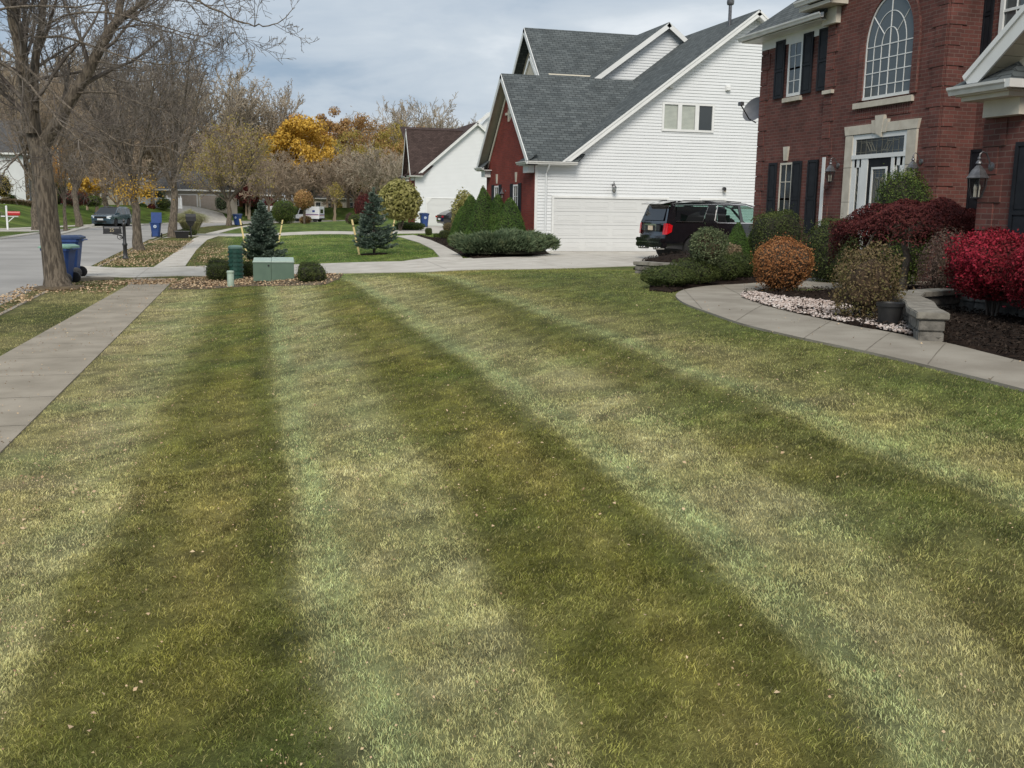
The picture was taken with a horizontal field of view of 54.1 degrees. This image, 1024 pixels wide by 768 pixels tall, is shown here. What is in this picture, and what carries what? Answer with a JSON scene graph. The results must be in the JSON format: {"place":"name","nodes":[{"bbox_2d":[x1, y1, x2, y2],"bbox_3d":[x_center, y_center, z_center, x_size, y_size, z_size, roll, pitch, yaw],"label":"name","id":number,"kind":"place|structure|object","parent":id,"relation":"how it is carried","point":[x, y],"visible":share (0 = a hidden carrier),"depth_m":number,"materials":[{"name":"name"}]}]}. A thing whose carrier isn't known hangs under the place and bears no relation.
{"place":"outdoors","nodes":[
{"label":"outdoors","id":0,"kind":"place"},
{"bbox_2d":[0,278,169,453],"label":"sidewalk","id":1,"kind":"structure","parent":0,"point":[53,383],"depth_m":13.89,"materials":[{"name":"concrete"}]},
{"bbox_2d":[0,221,327,304],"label":"road","id":2,"kind":"structure","parent":0,"point":[21,261],"depth_m":44.07,"materials":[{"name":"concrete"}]},
{"bbox_2d":[91,206,131,225],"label":"parked car","id":3,"kind":"object","parent":2,"relation":"on","point":[108,216],"visible":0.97,"depth_m":94.23,"materials":[{"name":"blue metal"}]},
{"bbox_2d":[294,207,324,221],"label":"mail truck","id":4,"kind":"object","parent":2,"relation":"on","point":[315,214],"visible":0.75,"depth_m":138.07,"materials":[{"name":"white metal"}]},
{"bbox_2d":[154,236,216,266],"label":"sidewalk","id":5,"kind":"structure","parent":0,"point":[181,258],"depth_m":41.66,"materials":[{"name":"concrete"}]},
{"bbox_2d":[167,208,211,234],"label":"ornamental grass","id":6,"kind":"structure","parent":0,"point":[181,219],"depth_m":68.72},
{"bbox_2d":[178,206,233,222],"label":"driveway","id":7,"kind":"structure","parent":0,"point":[217,217],"depth_m":138.02,"materials":[{"name":"concrete"}]},
{"bbox_2d":[164,226,443,237],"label":"driveway","id":8,"kind":"structure","parent":0,"point":[436,229],"depth_m":66.90,"materials":[{"name":"concrete"}]},
{"bbox_2d":[81,251,657,277],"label":"driveway","id":9,"kind":"structure","parent":0,"point":[576,259],"depth_m":30.92,"materials":[{"name":"concrete"}]},
{"bbox_2d":[636,200,753,255],"bbox_3d":[7.152,-5.299,34.745,5.458,2.072,2.440,-3,11,-20],"label":"parked car","id":10,"kind":"object","parent":9,"relation":"on","point":[667,226],"visible":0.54,"depth_m":33.47,"materials":[{"name":"black paint"}]},
{"bbox_2d":[0,0,795,203],"label":"sky","id":11,"kind":"structure","parent":0,"point":[365,51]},
{"bbox_2d":[396,235,463,261],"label":"path","id":12,"kind":"structure","parent":0,"point":[443,253],"depth_m":40.65,"materials":[{"name":"concrete"}]},
{"bbox_2d":[0,204,1023,767],"bbox_3d":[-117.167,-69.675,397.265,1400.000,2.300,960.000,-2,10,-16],"label":"ground","id":13,"kind":"structure","parent":0,"point":[382,410],"depth_m":5.80,"materials":[{"name":"plant"}]},
{"bbox_2d":[0,120,26,199],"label":"white house","id":14,"kind":"structure","parent":13,"relation":"on","point":[15,170],"depth_m":114.29,"materials":[{"name":"paint"}]},
{"bbox_2d":[0,38,101,229],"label":"street tree","id":15,"kind":"object","parent":13,"relation":"on","point":[34,220],"visible":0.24,"depth_m":75.05,"materials":[{"name":"brown wood"}]},
{"bbox_2d":[29,134,88,230],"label":"street tree","id":16,"kind":"object","parent":13,"relation":"on","point":[65,225],"visible":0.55,"depth_m":77.84,"materials":[{"name":"brown wood"}]},
{"bbox_2d":[38,244,80,282],"bbox_3d":[-11.876,-3.168,26.385,0.878,1.029,0.660,0,10,-2],"label":"wheelie bin","id":17,"kind":"object","parent":13,"relation":"on","point":[69,251],"visible":0.34,"depth_m":26.29,"materials":[{"name":"blue plastic"}]},
{"bbox_2d":[11,71,131,226],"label":"street tree","id":18,"kind":"object","parent":13,"relation":"on","point":[78,219],"visible":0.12,"depth_m":89.12,"materials":[{"name":"brown wood"}]},
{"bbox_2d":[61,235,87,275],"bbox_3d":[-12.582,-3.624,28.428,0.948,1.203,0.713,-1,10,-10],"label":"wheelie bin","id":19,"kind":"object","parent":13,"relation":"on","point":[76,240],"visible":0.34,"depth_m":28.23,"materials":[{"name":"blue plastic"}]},
{"bbox_2d":[67,176,102,209],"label":"maple tree","id":20,"kind":"object","parent":13,"relation":"on","point":[85,184],"visible":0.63,"depth_m":101.39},
{"bbox_2d":[39,69,141,206],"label":"street tree","id":21,"kind":"object","parent":13,"relation":"on","point":[104,196],"visible":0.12,"depth_m":106.96,"materials":[{"name":"brown wood"}]},
{"bbox_2d":[63,143,151,206],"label":"bare tree","id":22,"kind":"object","parent":13,"relation":"on","point":[102,167],"visible":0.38,"depth_m":101.78,"materials":[{"name":"plant"}]},
{"bbox_2d":[103,218,127,258],"bbox_3d":[-15.120,-5.532,38.239,0.880,1.560,0.260,-2,10,-16],"label":"mailbox","id":23,"kind":"object","parent":13,"relation":"on","point":[116,230],"visible":1,"depth_m":38.19,"materials":[{"name":"black metal"}]},
{"bbox_2d":[40,10,203,250],"bbox_3d":[-17.323,-11.124,44.176,7.393,10.842,8.544,-2,10,-16],"label":"street tree","id":24,"kind":"object","parent":13,"relation":"on","point":[137,243],"visible":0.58,"depth_m":44.70,"materials":[{"name":"brown plant"}]},
{"bbox_2d":[73,101,197,204],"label":"bare tree","id":25,"kind":"object","parent":13,"relation":"on","point":[126,201],"visible":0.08,"depth_m":127.62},
{"bbox_2d":[150,212,161,236],"bbox_3d":[-22.652,-10.114,63.711,0.658,1.568,0.870,-1,10,-11],"label":"wheelie bin","id":26,"kind":"object","parent":13,"relation":"on","point":[156,221],"visible":1,"depth_m":63.60,"materials":[{"name":"blue plastic"}]},
{"bbox_2d":[0,0,318,286],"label":"maple tree","id":27,"kind":"object","parent":13,"relation":"on","point":[29,94],"visible":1,"depth_m":23.20,"materials":[{"name":"brown plant"}]},
{"bbox_2d":[86,6,249,237],"bbox_3d":[-21.675,-16.465,63.548,9.878,14.493,10.101,-2,10,-16],"label":"street tree","id":28,"kind":"object","parent":13,"relation":"on","point":[172,226],"visible":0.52,"depth_m":62.40,"materials":[{"name":"brown plant"}]},
{"bbox_2d":[0,240,342,313],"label":"fallen leaves","id":29,"kind":"object","parent":13,"relation":"on","point":[207,282],"visible":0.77,"depth_m":26.94,"materials":[{"name":"plant"}]},
{"bbox_2d":[138,105,205,208],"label":"bare tree","id":30,"kind":"object","parent":13,"relation":"on","point":[160,161],"visible":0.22,"depth_m":129.50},
{"bbox_2d":[158,59,231,138],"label":"bare tree","id":31,"kind":"object","parent":13,"relation":"on","point":[199,105],"visible":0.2,"depth_m":160.57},
{"bbox_2d":[156,170,236,213],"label":"beige house","id":32,"kind":"structure","parent":13,"relation":"on","point":[189,197],"depth_m":141.61,"materials":[{"name":"beige"}]},
{"bbox_2d":[178,194,197,206],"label":"garage door","id":33,"kind":"structure","parent":32,"relation":"in","point":[187,199],"depth_m":141.09,"materials":[{"name":"beige metal"}]},
{"bbox_2d":[199,194,217,210],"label":"garage door","id":34,"kind":"structure","parent":32,"relation":"in","point":[206,201],"depth_m":141.89,"materials":[{"name":"beige metal"}]},
{"bbox_2d":[171,49,267,143],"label":"bare tree","id":35,"kind":"object","parent":13,"relation":"on","point":[227,95],"visible":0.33,"depth_m":164.80,"materials":[{"name":"plant"}]},
{"bbox_2d":[191,123,250,164],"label":"maple tree","id":36,"kind":"object","parent":13,"relation":"on","point":[226,130],"visible":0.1,"depth_m":160.38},
{"bbox_2d":[177,105,281,225],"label":"street tree","id":37,"kind":"object","parent":13,"relation":"on","point":[212,170],"visible":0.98,"depth_m":101.21,"materials":[{"name":"plant"}]},
{"bbox_2d":[212,61,266,149],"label":"bare tree","id":38,"kind":"object","parent":13,"relation":"on","point":[240,121],"visible":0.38,"depth_m":176.54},
{"bbox_2d":[233,183,260,215],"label":"maple tree","id":39,"kind":"object","parent":13,"relation":"on","point":[245,189],"visible":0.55,"depth_m":141.96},
{"bbox_2d":[202,142,294,219],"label":"bare tree","id":40,"kind":"object","parent":13,"relation":"on","point":[249,197],"visible":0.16,"depth_m":141.44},
{"bbox_2d":[167,274,342,289],"bbox_3d":[-6.849,-2.720,26.748,5.858,0.378,4.203,3,10,13],"label":"leafy bed","id":41,"kind":"object","parent":13,"relation":"on","point":[279,284],"visible":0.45,"depth_m":25.55,"materials":[{"name":"plant"}]},
{"bbox_2d":[203,261,229,279],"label":"bush","id":42,"kind":"object","parent":41,"relation":"on","point":[216,271],"visible":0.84,"depth_m":27.59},
{"bbox_2d":[228,245,243,279],"bbox_3d":[-7.667,-3.373,27.807,0.422,0.955,0.410,-2,10,-16],"label":"utility pedestal","id":43,"kind":"object","parent":41,"relation":"on","point":[235,260],"visible":0.91,"depth_m":27.65,"materials":[{"name":"green plastic"}]},
{"bbox_2d":[253,257,293,280],"bbox_3d":[-6.398,-3.075,26.910,1.088,0.630,0.693,-1,10,-12],"label":"transformer box","id":44,"kind":"object","parent":41,"relation":"on","point":[272,269],"visible":0.89,"depth_m":26.62,"materials":[{"name":"green metal"}]},
{"bbox_2d":[294,265,329,281],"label":"bush","id":45,"kind":"object","parent":41,"relation":"on","point":[309,274],"visible":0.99,"depth_m":25.48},
{"bbox_2d":[237,76,286,148],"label":"bare tree","id":46,"kind":"object","parent":13,"relation":"on","point":[273,122],"visible":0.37,"depth_m":182.11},
{"bbox_2d":[240,200,288,259],"bbox_3d":[-9.370,-5.752,37.495,1.925,2.328,1.764,-2,10,-16],"label":"spruce","id":47,"kind":"object","parent":13,"relation":"on","point":[260,243],"visible":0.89,"depth_m":37.16,"materials":[{"name":"plant"}]},
{"bbox_2d":[226,78,305,198],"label":"bare tree","id":48,"kind":"object","parent":13,"relation":"on","point":[284,98],"visible":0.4,"depth_m":187.00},
{"bbox_2d":[233,146,313,219],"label":"bare tree","id":49,"kind":"object","parent":13,"relation":"on","point":[286,186],"visible":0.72,"depth_m":132.23,"materials":[{"name":"plant"}]},
{"bbox_2d":[271,198,296,223],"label":"bush","id":50,"kind":"object","parent":13,"relation":"on","point":[284,211],"visible":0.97,"depth_m":116.84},
{"bbox_2d":[259,114,338,186],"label":"maple tree","id":51,"kind":"object","parent":13,"relation":"on","point":[294,138],"visible":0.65,"depth_m":151.11,"materials":[{"name":"plant"}]},
{"bbox_2d":[272,150,330,204],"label":"bare tree","id":52,"kind":"object","parent":13,"relation":"on","point":[308,174],"visible":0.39,"depth_m":142.25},
{"bbox_2d":[293,189,314,223],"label":"tree","id":53,"kind":"object","parent":13,"relation":"on","point":[302,199],"visible":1,"depth_m":96.45,"materials":[{"name":"plant"}]},
{"bbox_2d":[296,149,367,220],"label":"bare tree","id":54,"kind":"object","parent":13,"relation":"on","point":[333,177],"visible":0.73,"depth_m":142.87,"materials":[{"name":"plant"}]},
{"bbox_2d":[307,187,359,207],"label":"cream house","id":55,"kind":"structure","parent":13,"relation":"on","point":[318,199],"depth_m":187.13,"materials":[{"name":"beige"}]},
{"bbox_2d":[312,106,359,207],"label":"maple tree","id":56,"kind":"object","parent":13,"relation":"on","point":[334,126],"visible":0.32,"depth_m":183.41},
{"bbox_2d":[309,141,384,202],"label":"bare tree","id":57,"kind":"object","parent":13,"relation":"on","point":[367,190],"visible":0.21,"depth_m":159.70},
{"bbox_2d":[329,128,371,207],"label":"maple tree","id":58,"kind":"object","parent":13,"relation":"on","point":[356,134],"visible":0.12,"depth_m":174.91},
{"bbox_2d":[352,192,372,214],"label":"bush","id":59,"kind":"object","parent":13,"relation":"on","point":[359,205],"visible":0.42,"depth_m":102.59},
{"bbox_2d":[333,112,394,152],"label":"maple tree","id":60,"kind":"object","parent":13,"relation":"on","point":[359,124],"visible":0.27,"depth_m":182.34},
{"bbox_2d":[331,139,403,219],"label":"bare tree","id":61,"kind":"object","parent":13,"relation":"on","point":[393,171],"visible":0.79,"depth_m":135.30,"materials":[{"name":"plant"}]},
{"bbox_2d":[360,253,386,254],"bbox_3d":[-5.015,-4.729,36.468,0.989,0.081,0.994,-2,10,-16],"label":"mulch ring","id":62,"kind":"object","parent":13,"relation":"on","point":[373,254],"visible":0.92,"depth_m":36.22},
{"bbox_2d":[352,186,398,253],"bbox_3d":[-4.987,-5.886,36.353,1.670,2.544,1.534,-8,13,-40],"label":"spruce","id":63,"kind":"object","parent":62,"relation":"on","point":[367,228],"visible":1,"depth_m":36.11,"materials":[{"name":"plant"}]},
{"bbox_2d":[371,120,405,182],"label":"maple tree","id":64,"kind":"object","parent":13,"relation":"on","point":[398,135],"visible":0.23,"depth_m":179.45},
{"bbox_2d":[377,177,423,230],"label":"tree","id":65,"kind":"object","parent":13,"relation":"on","point":[402,202],"visible":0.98,"depth_m":70.07,"materials":[{"name":"yellow plant"}]},
{"bbox_2d":[370,92,459,142],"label":"bare tree","id":66,"kind":"object","parent":13,"relation":"on","point":[394,114],"visible":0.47,"depth_m":194.32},
{"bbox_2d":[414,97,455,128],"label":"bare tree","id":67,"kind":"object","parent":13,"relation":"on","point":[450,122],"visible":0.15,"depth_m":202.47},
{"bbox_2d":[398,111,490,225],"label":"white house","id":68,"kind":"structure","parent":13,"relation":"on","point":[439,165],"depth_m":91.62,"materials":[{"name":"plastic"}]},
{"bbox_2d":[426,197,475,225],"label":"garage door","id":69,"kind":"structure","parent":68,"relation":"in","point":[431,208],"depth_m":91.79,"materials":[{"name":"white metal"}]},
{"bbox_2d":[449,187,470,222],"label":"bush","id":70,"kind":"object","parent":13,"relation":"on","point":[461,201],"visible":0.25,"depth_m":53.94,"materials":[{"name":"green plant"}]},
{"bbox_2d":[417,235,548,257],"bbox_3d":[-1.854,-6.534,46.924,3.538,0.166,27.833,-1,10,-9],"label":"mulch bed","id":71,"kind":"object","parent":13,"relation":"on","point":[480,256],"visible":0.25,"depth_m":35.81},
{"bbox_2d":[455,194,475,234],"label":"conifer","id":72,"kind":"object","parent":71,"relation":"on","point":[465,212],"visible":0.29,"depth_m":44.86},
{"bbox_2d":[464,188,492,235],"bbox_3d":[-1.175,-6.917,41.827,1.862,2.497,1.882,-8,13,-40],"label":"conifer","id":73,"kind":"object","parent":71,"relation":"on","point":[479,219],"visible":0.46,"depth_m":41.40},
{"bbox_2d":[488,193,503,231],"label":"conifer","id":74,"kind":"object","parent":71,"relation":"on","point":[497,204],"visible":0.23,"depth_m":41.32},
{"bbox_2d":[446,225,560,253],"bbox_3d":[-0.245,-5.106,35.372,4.635,0.993,2.935,-8,13,-40],"label":"juniper","id":75,"kind":"object","parent":71,"relation":"on","point":[510,241],"visible":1,"depth_m":34.49,"materials":[{"name":"plant"}]},
{"bbox_2d":[492,197,526,232],"bbox_3d":[-0.088,-6.248,39.179,1.798,2.124,1.833,-2,10,-16],"label":"conifer","id":76,"kind":"object","parent":71,"relation":"on","point":[509,216],"visible":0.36,"depth_m":38.84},
{"bbox_2d":[1,229,1020,766],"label":"fallen leaves","id":77,"kind":"object","parent":13,"relation":"on","point":[379,475],"visible":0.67,"depth_m":7.22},
{"bbox_2d":[0,314,1022,767],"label":"lawn debris","id":78,"kind":"object","parent":13,"relation":"on","point":[404,504],"visible":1,"depth_m":7.13,"materials":[{"name":"plant"}]},
{"bbox_2d":[474,0,768,250],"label":"white house","id":79,"kind":"structure","parent":13,"relation":"on","point":[579,123],"depth_m":40.72,"materials":[{"name":"plastic"}]},
{"bbox_2d":[551,195,668,250],"bbox_3d":[3.969,-6.426,40.294,5.020,2.200,0.060,-2,10,-16],"label":"garage door","id":80,"kind":"structure","parent":79,"relation":"in","point":[593,218],"depth_m":40.15,"materials":[{"name":"white metal"}]},
{"bbox_2d":[661,102,679,131],"bbox_3d":[6.382,-10.732,40.236,0.763,1.130,0.060,-2,10,-16],"label":"window","id":81,"kind":"structure","parent":79,"relation":"in","point":[670,110],"depth_m":40.25,"materials":[{"name":"white glass"}]},
{"bbox_2d":[679,103,697,131],"bbox_3d":[7.115,-10.759,40.448,0.763,1.130,0.060,-2,10,-16],"label":"window","id":82,"kind":"structure","parent":79,"relation":"in","point":[688,111],"depth_m":40.45,"materials":[{"name":"white glass"}]},
{"bbox_2d":[697,103,714,132],"bbox_3d":[7.848,-10.786,40.659,0.763,1.130,0.060,-2,10,-16],"label":"window","id":83,"kind":"structure","parent":79,"relation":"in","point":[705,112],"depth_m":40.67,"materials":[{"name":"white glass"}]},
{"bbox_2d":[633,261,676,273],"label":"retaining wall","id":84,"kind":"structure","parent":13,"relation":"on","point":[640,266],"depth_m":21.83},
{"bbox_2d":[633,253,817,292],"bbox_3d":[6.010,-2.547,22.899,6.208,0.750,13.004,2,10,5],"label":"mulch bed","id":85,"kind":"object","parent":13,"relation":"on","point":[666,259],"visible":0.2,"depth_m":19.10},
{"bbox_2d":[640,251,757,286],"bbox_3d":[3.712,-2.195,18.988,1.105,0.572,4.111,8,12,35],"label":"hedge","id":86,"kind":"object","parent":85,"relation":"on","point":[692,270],"visible":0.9,"depth_m":18.16,"materials":[{"name":"plant"}]},
{"bbox_2d":[686,222,730,264],"bbox_3d":[3.594,-2.489,18.294,0.828,0.908,0.814,-2,10,-16],"label":"bush","id":87,"kind":"object","parent":85,"relation":"on","point":[708,246],"visible":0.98,"depth_m":18.09,"materials":[{"name":"green plant"}]},
{"bbox_2d":[727,222,753,257],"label":"bush","id":88,"kind":"object","parent":85,"relation":"on","point":[737,235],"visible":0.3,"depth_m":21.11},
{"bbox_2d":[747,206,807,260],"bbox_3d":[5.769,-3.178,21.985,1.214,1.536,1.184,-2,10,-16],"label":"bush","id":89,"kind":"object","parent":85,"relation":"on","point":[765,226],"visible":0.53,"depth_m":21.61,"materials":[{"name":"plant"}]},
{"bbox_2d":[737,0,1023,298],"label":"brick house","id":90,"kind":"structure","parent":13,"relation":"on","point":[865,94],"depth_m":20.93,"materials":[{"name":"red"}]},
{"bbox_2d":[738,97,759,122],"bbox_3d":[6.366,-7.126,26.507,0.947,0.933,0.645,0,10,-7],"label":"satellite dish","id":91,"kind":"object","parent":90,"relation":"attached to","point":[751,110],"visible":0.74,"depth_m":26.63,"materials":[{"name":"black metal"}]},
{"bbox_2d":[777,162,791,214],"bbox_3d":[6.837,-4.639,25.127,0.021,1.780,0.580,-2,10,-16],"label":"window","id":92,"kind":"structure","parent":90,"relation":"in","point":[785,168],"depth_m":25.10,"materials":[{"name":"white glass"}]},
{"bbox_2d":[786,40,802,96],"bbox_3d":[6.913,-7.718,24.477,0.021,1.310,0.630,-2,10,-16],"label":"window","id":93,"kind":"structure","parent":90,"relation":"in","point":[796,48],"depth_m":24.48,"materials":[{"name":"white glass"}]},
{"bbox_2d":[864,157,890,257],"bbox_3d":[7.811,-3.729,21.446,0.054,2.180,0.790,-2,10,-16],"label":"front door","id":94,"kind":"structure","parent":90,"relation":"in","point":[884,164],"depth_m":21.46,"materials":[{"name":"white glass"}]},
{"bbox_2d":[862,0,913,100],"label":"arched window","id":95,"kind":"structure","parent":90,"relation":"in","point":[889,46],"depth_m":20.86,"materials":[{"name":"white glass"}]},
{"bbox_2d":[966,151,994,200],"bbox_3d":[6.444,-2.863,13.787,0.384,0.672,0.264,-2,10,-16],"label":"wall lantern","id":96,"kind":"object","parent":90,"relation":"attached to","point":[978,171],"depth_m":13.74,"materials":[{"name":"grey metal"}]},
{"bbox_2d":[998,0,1023,33],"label":"window","id":97,"kind":"structure","parent":90,"relation":"in","point":[1008,8],"depth_m":18.81,"materials":[{"name":"white glass"}]},
{"bbox_2d":[744,280,1023,360],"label":"mulch bed","id":98,"kind":"object","parent":13,"relation":"on","point":[825,296],"visible":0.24,"depth_m":11.86,"materials":[{"name":"wood"}]},
{"bbox_2d":[749,232,817,290],"bbox_3d":[4.650,-2.065,17.146,1.190,1.064,1.203,-2,10,-16],"label":"bush","id":99,"kind":"object","parent":98,"relation":"on","point":[782,262],"visible":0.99,"depth_m":16.83,"materials":[{"name":"orange plant"}]},
{"bbox_2d":[740,291,912,333],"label":"white gravel","id":100,"kind":"structure","parent":98,"relation":"on","point":[779,303],"depth_m":14.02,"materials":[{"name":"gravel"}]},
{"bbox_2d":[802,214,863,281],"bbox_3d":[6.280,-2.659,19.580,1.182,1.353,1.210,-2,10,-16],"label":"bush","id":101,"kind":"object","parent":98,"relation":"on","point":[817,241],"visible":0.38,"depth_m":19.29,"materials":[{"name":"plant"}]},
{"bbox_2d":[827,238,914,318],"bbox_3d":[4.490,-1.292,12.621,1.031,1.089,1.017,-2,10,-16],"label":"bush","id":102,"kind":"object","parent":98,"relation":"on","point":[866,284],"visible":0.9,"depth_m":12.46,"materials":[{"name":"brown plant"}]},
{"bbox_2d":[876,301,904,324],"bbox_3d":[4.478,-0.815,11.881,0.324,0.300,0.324,-2,10,-16],"label":"plant pot","id":103,"kind":"object","parent":98,"relation":"on","point":[889,312],"visible":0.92,"depth_m":11.77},
{"bbox_2d":[828,197,975,290],"bbox_3d":[6.605,-2.265,16.793,2.484,1.725,2.632,7,12,33],"label":"weeping maple","id":104,"kind":"object","parent":98,"relation":"on","point":[892,219],"visible":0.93,"depth_m":16.20,"materials":[{"name":"red plant"}]},
{"bbox_2d":[868,160,936,284],"bbox_3d":[7.435,-3.074,19.155,1.278,2.353,1.272,-2,10,-16],"label":"bush","id":105,"kind":"object","parent":98,"relation":"on","point":[903,186],"visible":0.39,"depth_m":18.83,"materials":[{"name":"plant"}]},
{"bbox_2d":[912,226,971,292],"bbox_3d":[6.217,-1.635,14.316,0.980,1.228,0.902,-2,10,-16],"label":"bush","id":106,"kind":"object","parent":98,"relation":"on","point":[935,271],"visible":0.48,"depth_m":14.20,"materials":[{"name":"brown plant"}]},
{"bbox_2d":[937,221,1023,315],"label":"bush","id":107,"kind":"object","parent":98,"relation":"on","point":[979,260],"visible":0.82,"depth_m":12.69,"materials":[{"name":"red plant"}]},
{"bbox_2d":[989,240,1023,309],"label":"bush","id":108,"kind":"object","parent":98,"relation":"on","point":[1011,281],"visible":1,"depth_m":11.83,"materials":[{"name":"red plant"}]},
{"bbox_2d":[893,288,963,341],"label":"retaining wall","id":109,"kind":"structure","parent":13,"relation":"on","point":[924,315],"depth_m":11.27,"materials":[{"name":"stone"}]},
{"bbox_2d":[915,289,1023,316],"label":"retaining wall","id":110,"kind":"structure","parent":13,"relation":"on","point":[971,304],"depth_m":13.51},
{"bbox_2d":[676,278,1023,391],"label":"path","id":111,"kind":"structure","parent":0,"point":[954,359],"depth_m":11.01,"materials":[{"name":"concrete"}]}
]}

